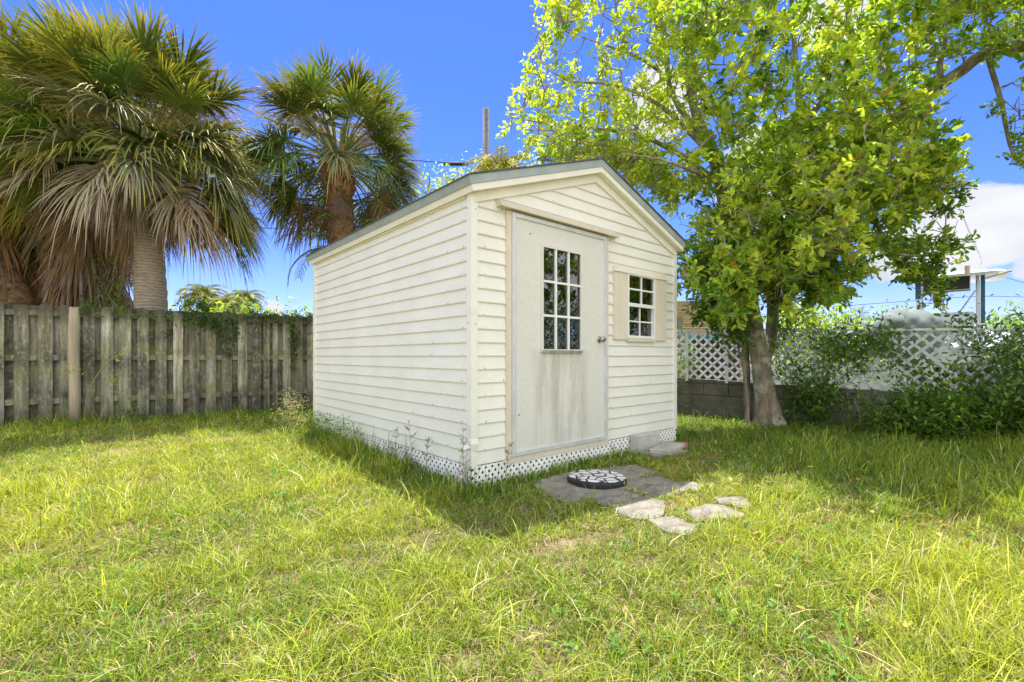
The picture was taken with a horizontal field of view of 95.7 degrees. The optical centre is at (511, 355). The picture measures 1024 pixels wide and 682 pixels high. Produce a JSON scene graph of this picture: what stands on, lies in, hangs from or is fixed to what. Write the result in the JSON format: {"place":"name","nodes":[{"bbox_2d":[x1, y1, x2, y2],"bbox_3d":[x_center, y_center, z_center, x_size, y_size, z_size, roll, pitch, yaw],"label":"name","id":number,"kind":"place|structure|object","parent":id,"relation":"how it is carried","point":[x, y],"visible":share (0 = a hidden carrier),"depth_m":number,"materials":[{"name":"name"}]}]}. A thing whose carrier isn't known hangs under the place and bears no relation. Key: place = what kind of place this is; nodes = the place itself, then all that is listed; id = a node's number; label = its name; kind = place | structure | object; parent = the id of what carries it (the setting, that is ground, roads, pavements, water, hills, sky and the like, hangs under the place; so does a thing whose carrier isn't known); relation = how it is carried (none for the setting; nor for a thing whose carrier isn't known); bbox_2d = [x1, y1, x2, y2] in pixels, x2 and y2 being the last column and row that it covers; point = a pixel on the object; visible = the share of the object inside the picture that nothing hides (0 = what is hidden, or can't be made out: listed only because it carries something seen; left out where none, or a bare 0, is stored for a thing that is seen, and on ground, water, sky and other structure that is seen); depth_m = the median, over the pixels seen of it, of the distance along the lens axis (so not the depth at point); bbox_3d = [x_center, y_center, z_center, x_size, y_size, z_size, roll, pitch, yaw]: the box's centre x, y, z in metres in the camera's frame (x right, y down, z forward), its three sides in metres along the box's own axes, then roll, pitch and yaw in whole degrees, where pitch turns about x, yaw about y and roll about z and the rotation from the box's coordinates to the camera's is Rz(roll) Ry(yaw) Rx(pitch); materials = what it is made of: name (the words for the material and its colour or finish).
{"place":"outdoors","nodes":[
{"label":"outdoors","id":0,"kind":"place"},
{"bbox_2d":[0,356,1023,681],"bbox_3d":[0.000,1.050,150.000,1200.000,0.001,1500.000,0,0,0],"label":"ground","id":1,"kind":"structure","parent":0,"point":[516,574],"depth_m":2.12,"materials":[{"name":"green plant"}]},
{"bbox_2d":[0,0,96,305],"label":"fan palm","id":2,"kind":"object","parent":1,"relation":"on","point":[15,287],"visible":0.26,"depth_m":8.83,"materials":[{"name":"green plant"}]},
{"bbox_2d":[6,154,129,305],"bbox_3d":[-10.458,-1.599,10.211,4.373,7.058,4.288,0,0,31],"label":"fan palm","id":3,"kind":"object","parent":1,"relation":"on","point":[33,269],"visible":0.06,"depth_m":9.27,"materials":[{"name":"plant"}]},
{"bbox_2d":[67,307,80,422],"bbox_3d":[-6.721,0.176,7.120,0.155,1.851,0.150,0,0,0],"label":"fence post","id":4,"kind":"object","parent":1,"relation":"on","point":[74,381],"visible":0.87,"depth_m":7.07,"materials":[{"name":"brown wood"}]},
{"bbox_2d":[60,352,124,424],"bbox_3d":[-6.245,0.493,6.903,0.754,1.116,0.296,0,0,-9],"label":"arching stem","id":5,"kind":"object","parent":1,"relation":"on","point":[117,360],"visible":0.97,"depth_m":6.96,"materials":[{"name":"green plant"}]},
{"bbox_2d":[0,0,220,308],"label":"fan palm","id":6,"kind":"object","parent":1,"relation":"on","point":[58,297],"visible":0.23,"depth_m":8.99,"materials":[{"name":"green plant"}]},
{"bbox_2d":[77,236,133,309],"bbox_3d":[-7.984,-1.441,9.060,1.328,1.923,0.763,0,0,0],"label":"woody vine","id":7,"kind":"object","parent":6,"relation":"attached to","point":[126,294],"visible":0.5,"depth_m":9.09,"materials":[{"name":"green plant"}]},
{"bbox_2d":[99,385,145,422],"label":"weed clump","id":8,"kind":"object","parent":1,"relation":"on","point":[127,409],"visible":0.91,"depth_m":7.40,"materials":[{"name":"green plant"}]},
{"bbox_2d":[0,0,288,310],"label":"fan palm","id":9,"kind":"object","parent":1,"relation":"on","point":[147,210],"visible":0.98,"depth_m":7.73,"materials":[{"name":"green plant"}]},
{"bbox_2d":[0,302,312,424],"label":"wooden fence","id":10,"kind":"object","parent":1,"relation":"on","point":[183,369],"visible":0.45,"depth_m":7.67,"materials":[{"name":"grey wood"}]},
{"bbox_2d":[71,300,177,337],"bbox_3d":[-6.212,-0.585,7.472,1.349,0.582,0.373,0,0,-33],"label":"creeper vine","id":11,"kind":"object","parent":10,"relation":"attached to","point":[84,306],"visible":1,"depth_m":7.46,"materials":[{"name":"green plant"}]},
{"bbox_2d":[169,287,221,336],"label":"creeper vine","id":12,"kind":"object","parent":10,"relation":"attached to","point":[202,303],"visible":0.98,"depth_m":7.95,"materials":[{"name":"green plant"}]},
{"bbox_2d":[205,307,312,360],"bbox_3d":[-4.556,-0.416,8.593,1.892,0.998,0.450,0,0,-33],"label":"creeper vine","id":13,"kind":"object","parent":10,"relation":"attached to","point":[263,315],"visible":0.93,"depth_m":8.31,"materials":[{"name":"green plant"}]},
{"bbox_2d":[266,321,274,395],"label":"creeper vine","id":14,"kind":"object","parent":10,"relation":"attached to","point":[271,360],"visible":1,"depth_m":8.62,"materials":[{"name":"green plant"}]},
{"bbox_2d":[286,315,300,371],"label":"creeper vine","id":15,"kind":"object","parent":10,"relation":"attached to","point":[294,346],"visible":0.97,"depth_m":8.81,"materials":[{"name":"green plant"}]},
{"bbox_2d":[174,284,228,311],"bbox_3d":[-17.303,-1.484,26.008,2.796,5.072,2.797,0,0,0],"label":"feather palm","id":16,"kind":"object","parent":1,"relation":"on","point":[206,290],"visible":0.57,"depth_m":25.58,"materials":[{"name":"green plant"}]},
{"bbox_2d":[206,296,247,313],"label":"feather palm","id":17,"kind":"object","parent":1,"relation":"on","point":[224,300],"visible":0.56,"depth_m":23.73,"materials":[{"name":"green plant"}]},
{"bbox_2d":[170,290,312,316],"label":"bush","id":18,"kind":"object","parent":1,"relation":"on","point":[242,306],"visible":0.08,"depth_m":20.77,"materials":[{"name":"green plant"}]},
{"bbox_2d":[224,289,266,314],"bbox_3d":[-14.975,-1.332,26.003,2.317,4.768,2.318,0,0,0],"label":"feather palm","id":19,"kind":"object","parent":1,"relation":"on","point":[245,294],"visible":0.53,"depth_m":25.74,"materials":[{"name":"green plant"}]},
{"bbox_2d":[268,388,308,430],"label":"weed clump","id":20,"kind":"object","parent":1,"relation":"on","point":[299,416],"visible":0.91,"depth_m":6.25,"materials":[{"name":"green plant"}]},
{"bbox_2d":[300,406,329,435],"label":"weed clump","id":21,"kind":"object","parent":1,"relation":"on","point":[310,422],"visible":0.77,"depth_m":5.90,"materials":[{"name":"green plant"}]},
{"bbox_2d":[275,213,374,286],"bbox_3d":[-4.067,-1.085,10.905,2.904,4.302,2.947,0,0,0],"label":"date palm","id":22,"kind":"object","parent":1,"relation":"on","point":[318,234],"visible":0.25,"depth_m":10.58,"materials":[{"name":"green plant"}]},
{"bbox_2d":[311,412,338,441],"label":"weed clump","id":23,"kind":"object","parent":1,"relation":"on","point":[325,434],"visible":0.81,"depth_m":5.60,"materials":[{"name":"green plant"}]},
{"bbox_2d":[233,39,428,284],"bbox_3d":[-4.039,-2.745,10.513,4.517,7.691,4.747,0,0,0],"label":"fan palm","id":24,"kind":"object","parent":1,"relation":"on","point":[303,96],"visible":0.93,"depth_m":10.01,"materials":[{"name":"green plant"}]},
{"bbox_2d":[325,415,363,447],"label":"weed clump","id":25,"kind":"object","parent":1,"relation":"on","point":[337,425],"visible":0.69,"depth_m":5.15,"materials":[{"name":"green plant"}]},
{"bbox_2d":[390,427,401,457],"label":"tall weed","id":26,"kind":"object","parent":1,"relation":"on","point":[393,449],"visible":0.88,"depth_m":4.37,"materials":[{"name":"green plant"}]},
{"bbox_2d":[404,419,417,463],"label":"tall weed","id":27,"kind":"object","parent":1,"relation":"on","point":[411,457],"visible":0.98,"depth_m":4.16,"materials":[{"name":"green plant"}]},
{"bbox_2d":[420,436,433,471],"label":"tall weed","id":28,"kind":"object","parent":1,"relation":"on","point":[427,446],"visible":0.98,"depth_m":3.96,"materials":[{"name":"green plant"}]},
{"bbox_2d":[454,425,471,482],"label":"tall weed","id":29,"kind":"object","parent":1,"relation":"on","point":[462,441],"visible":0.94,"depth_m":3.58,"materials":[{"name":"green plant"}]},
{"bbox_2d":[411,138,540,196],"bbox_3d":[-0.951,-2.510,12.934,4.226,7.157,3.065,0,0,0],"label":"distant tree","id":30,"kind":"object","parent":1,"relation":"on","point":[450,179],"visible":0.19,"depth_m":12.65,"materials":[{"name":"green plant"}]},
{"bbox_2d":[483,107,488,169],"bbox_3d":[-1.145,-4.803,20.000,0.366,11.706,0.340,0,0,0],"label":"utility pole","id":31,"kind":"object","parent":1,"relation":"on","point":[485,130],"visible":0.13,"depth_m":19.87,"materials":[{"name":"grey wood"}]},
{"bbox_2d":[293,149,482,163],"bbox_3d":[-6.148,-7.713,17.180,11.352,1.369,0.526,0,0,-25],"label":"cable","id":32,"kind":"object","parent":31,"relation":"attached to","point":[412,160],"visible":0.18,"depth_m":18.25,"materials":[{"name":"black rubber"}]},
{"bbox_2d":[444,162,467,165],"bbox_3d":[-2.254,-7.747,18.700,1.033,0.307,0.150,0,0,-23],"label":"splice case","id":33,"kind":"object","parent":32,"relation":"hanging from","point":[457,163],"visible":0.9,"depth_m":18.65,"materials":[{"name":"black plastic"}]},
{"bbox_2d":[305,157,686,487],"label":"garden shed","id":34,"kind":"structure","parent":1,"relation":"on","point":[530,312],"depth_m":4.43,"materials":[{"name":"beige wood"}]},
{"bbox_2d":[512,212,606,456],"bbox_3d":[0.481,-0.181,4.286,1.264,2.048,0.104,0,0,-41],"label":"door","id":35,"kind":"structure","parent":34,"relation":"in","point":[559,396],"depth_m":4.23,"materials":[{"name":"wood"}]},
{"bbox_2d":[628,273,654,338],"bbox_3d":[1.419,-0.542,5.144,0.530,0.695,0.060,0,0,-41],"label":"window","id":36,"kind":"structure","parent":34,"relation":"in","point":[652,281],"depth_m":5.19,"materials":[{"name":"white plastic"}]},
{"bbox_2d":[465,145,533,172],"bbox_3d":[-0.334,-2.296,13.014,2.049,6.692,2.082,0,0,0],"label":"feather palm","id":37,"kind":"object","parent":1,"relation":"on","point":[491,165],"visible":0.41,"depth_m":12.67,"materials":[{"name":"green plant"}]},
{"bbox_2d":[503,441,513,472],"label":"tall weed","id":38,"kind":"object","parent":1,"relation":"on","point":[507,452],"visible":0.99,"depth_m":3.73,"materials":[{"name":"green plant"}]},
{"bbox_2d":[0,412,1023,681],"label":"dry thatch","id":39,"kind":"object","parent":1,"relation":"on","point":[478,522],"visible":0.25,"depth_m":2.27,"materials":[{"name":"beige plant"}]},
{"bbox_2d":[0,410,1023,681],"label":"lawn weeds","id":40,"kind":"object","parent":1,"relation":"on","point":[614,640],"visible":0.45,"depth_m":2.22,"materials":[{"name":"green plant"}]},
{"bbox_2d":[82,419,1023,636],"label":"fallen leaves","id":41,"kind":"object","parent":1,"relation":"on","point":[967,545],"visible":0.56,"depth_m":2.61,"materials":[{"name":"brown plant"}]},
{"bbox_2d":[533,472,606,503],"bbox_3d":[0.504,1.058,3.736,0.750,0.046,0.630,0,0,-40],"label":"paver","id":42,"kind":"object","parent":1,"relation":"on","point":[563,485],"visible":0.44,"depth_m":3.59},
{"bbox_2d":[591,488,644,507],"bbox_3d":[0.743,1.054,3.420,0.448,0.046,0.287,0,0,-41],"label":"paver","id":43,"kind":"object","parent":1,"relation":"on","point":[607,496],"visible":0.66,"depth_m":3.40,"materials":[{"name":"grey stone"}]},
{"bbox_2d":[594,464,658,480],"bbox_3d":[0.920,1.059,4.093,0.856,0.046,0.459,0,0,-42],"label":"paver","id":44,"kind":"object","parent":1,"relation":"on","point":[627,471],"visible":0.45,"depth_m":4.19,"materials":[{"name":"grey stone"}]},
{"bbox_2d":[567,470,626,488],"bbox_3d":[0.704,1.009,3.818,0.486,0.049,0.486,2,-2,-23],"label":"stepping stone","id":45,"kind":"object","parent":44,"relation":"on","point":[602,479],"visible":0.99,"depth_m":3.71,"materials":[{"name":"stone"}]},
{"bbox_2d":[611,495,665,521],"bbox_3d":[0.909,1.055,3.163,0.501,0.046,0.347,0,0,-42],"label":"paver","id":46,"kind":"object","parent":1,"relation":"on","point":[642,505],"visible":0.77,"depth_m":3.15,"materials":[{"name":"beige stone"}]},
{"bbox_2d":[630,431,659,454],"bbox_3d":[1.455,0.948,5.059,0.400,0.205,0.105,0,0,-41],"label":"concrete block","id":47,"kind":"object","parent":1,"relation":"on","point":[649,440],"depth_m":4.97,"materials":[{"name":"grey concrete"}]},
{"bbox_2d":[619,476,686,499],"bbox_3d":[1.130,1.056,3.700,0.534,0.046,0.473,0,0,-35],"label":"paver","id":48,"kind":"object","parent":1,"relation":"on","point":[657,485],"visible":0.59,"depth_m":3.67,"materials":[{"name":"grey stone"}]},
{"bbox_2d":[638,449,687,459],"bbox_3d":[1.602,1.028,4.905,0.500,0.045,0.260,0,0,-35],"label":"stone slab","id":49,"kind":"object","parent":1,"relation":"on","point":[679,452],"depth_m":4.80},
{"bbox_2d":[650,441,684,454],"bbox_3d":[1.670,0.985,4.964,0.220,0.040,0.520,0,0,35],"label":"stone slab","id":50,"kind":"object","parent":49,"relation":"on","point":[670,448],"depth_m":4.88,"materials":[{"name":"grey stone"}]},
{"bbox_2d":[647,516,697,537],"bbox_3d":[0.997,1.056,2.830,0.246,0.046,0.300,0,0,-16],"label":"paver","id":51,"kind":"object","parent":1,"relation":"on","point":[674,523],"visible":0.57,"depth_m":2.84,"materials":[{"name":"beige stone"}]},
{"bbox_2d":[677,441,687,449],"bbox_3d":[1.915,1.015,5.216,0.120,0.070,0.180,0,0,20],"label":"broken brick","id":52,"kind":"object","parent":1,"relation":"on","point":[686,446],"visible":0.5,"depth_m":5.13,"materials":[{"name":"brick"}]},
{"bbox_2d":[681,381,689,411],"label":"wall weed","id":53,"kind":"object","parent":1,"relation":"on","point":[686,396],"depth_m":7.89,"materials":[{"name":"green plant"}]},
{"bbox_2d":[679,481,702,493],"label":"paver","id":54,"kind":"object","parent":1,"relation":"on","point":[695,485],"visible":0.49,"depth_m":3.68,"materials":[{"name":"beige stone"}]},
{"bbox_2d":[685,504,746,523],"bbox_3d":[1.308,1.051,3.061,0.395,0.046,0.303,0,0,-16],"label":"paver","id":55,"kind":"object","parent":1,"relation":"on","point":[722,509],"visible":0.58,"depth_m":3.04,"materials":[{"name":"beige stone"}]},
{"bbox_2d":[713,496,751,509],"bbox_3d":[1.583,1.058,3.294,0.251,0.046,0.283,0,0,0],"label":"paver","id":56,"kind":"object","parent":1,"relation":"on","point":[736,499],"visible":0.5,"depth_m":3.32,"materials":[{"name":"beige stone"}]},
{"bbox_2d":[703,298,775,425],"bbox_3d":[3.221,0.003,6.673,1.128,2.095,0.688,0,0,-25],"label":"young shrub","id":57,"kind":"object","parent":1,"relation":"on","point":[741,354],"visible":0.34,"depth_m":6.69,"materials":[{"name":"green plant"}]},
{"bbox_2d":[495,0,1023,427],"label":"broadleaf tree","id":58,"kind":"object","parent":1,"relation":"on","point":[823,224],"visible":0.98,"depth_m":5.79,"materials":[{"name":"green plant"}]},
{"bbox_2d":[759,301,861,429],"bbox_3d":[4.330,0.208,6.895,1.396,2.206,1.159,0,0,35],"label":"climbing shrub","id":59,"kind":"object","parent":1,"relation":"on","point":[819,388],"visible":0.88,"depth_m":6.70,"materials":[{"name":"green plant"}]},
{"bbox_2d":[677,378,1023,439],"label":"block wall","id":60,"kind":"structure","parent":1,"relation":"on","point":[712,397],"depth_m":7.62,"materials":[{"name":"grey concrete"}]},
{"bbox_2d":[677,328,1023,397],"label":"lattice fence","id":61,"kind":"object","parent":60,"relation":"on","point":[929,331],"visible":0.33,"depth_m":6.51,"materials":[{"name":"white plastic"}]},
{"bbox_2d":[677,325,700,386],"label":"climbing shrub","id":62,"kind":"object","parent":61,"relation":"attached to","point":[679,363],"visible":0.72,"depth_m":8.17,"materials":[{"name":"green plant"}]},
{"bbox_2d":[818,310,981,441],"bbox_3d":[5.045,0.353,6.143,1.636,1.991,1.424,0,0,40],"label":"climbing shrub","id":63,"kind":"object","parent":1,"relation":"on","point":[909,420],"visible":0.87,"depth_m":5.99,"materials":[{"name":"green plant"}]},
{"bbox_2d":[900,294,1023,443],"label":"climbing shrub","id":64,"kind":"object","parent":1,"relation":"on","point":[1007,408],"visible":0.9,"depth_m":5.44,"materials":[{"name":"green plant"}]},
{"bbox_2d":[0,0,1023,355],"label":"sky","id":65,"kind":"structure","parent":0,"point":[454,60],"materials":[{"name":"blue"}]},
{"bbox_2d":[739,362,1023,401],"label":"neighbour yard","id":66,"kind":"structure","parent":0,"point":[871,382],"depth_m":23.57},
{"bbox_2d":[684,335,738,380],"bbox_3d":[4.186,0.310,9.700,0.960,1.480,0.560,0,0,0],"label":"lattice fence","id":67,"kind":"object","parent":66,"relation":"on","point":[712,359],"visible":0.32,"depth_m":9.45,"materials":[{"name":"plastic"}]},
{"bbox_2d":[677,301,749,380],"bbox_3d":[4.412,-0.113,10.750,2.237,2.326,0.140,0,0,0],"label":"timber screen","id":68,"kind":"object","parent":66,"relation":"on","point":[683,317],"visible":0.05,"depth_m":10.78,"materials":[{"name":"brown wood"}]},
{"bbox_2d":[762,294,886,381],"bbox_3d":[7.407,-0.313,11.352,3.907,2.762,2.877,0,0,0],"label":"bush","id":69,"kind":"object","parent":66,"relation":"on","point":[846,316],"visible":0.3,"depth_m":10.90,"materials":[{"name":"green plant"}]},
{"bbox_2d":[846,307,870,362],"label":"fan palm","id":70,"kind":"object","parent":66,"relation":"on","point":[859,321],"visible":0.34,"depth_m":59.76,"materials":[{"name":"green plant"}]},
{"bbox_2d":[853,299,920,367],"bbox_3d":[27.782,-1.471,33.878,5.627,5.290,9.335,0,0,43],"label":"distant tree","id":71,"kind":"object","parent":66,"relation":"on","point":[882,312],"visible":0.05,"depth_m":33.10,"materials":[{"name":"green plant"}]},
{"bbox_2d":[872,208,1023,396],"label":"fishing boat","id":72,"kind":"object","parent":66,"relation":"on","point":[922,317],"visible":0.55,"depth_m":10.73,"materials":[{"name":"metal"}]},
{"bbox_2d":[983,294,1023,332],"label":"distant tree","id":73,"kind":"object","parent":66,"relation":"on","point":[1015,319],"visible":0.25,"depth_m":31.29,"materials":[{"name":"green plant"}]},
{"bbox_2d":[825,296,1015,307],"bbox_3d":[34.982,-4.488,40.000,24.858,1.373,0.044,0,0,0],"label":"cable","id":74,"kind":"object","parent":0,"point":[930,299],"visible":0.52,"depth_m":39.98,"materials":[{"name":"black"}]}
]}

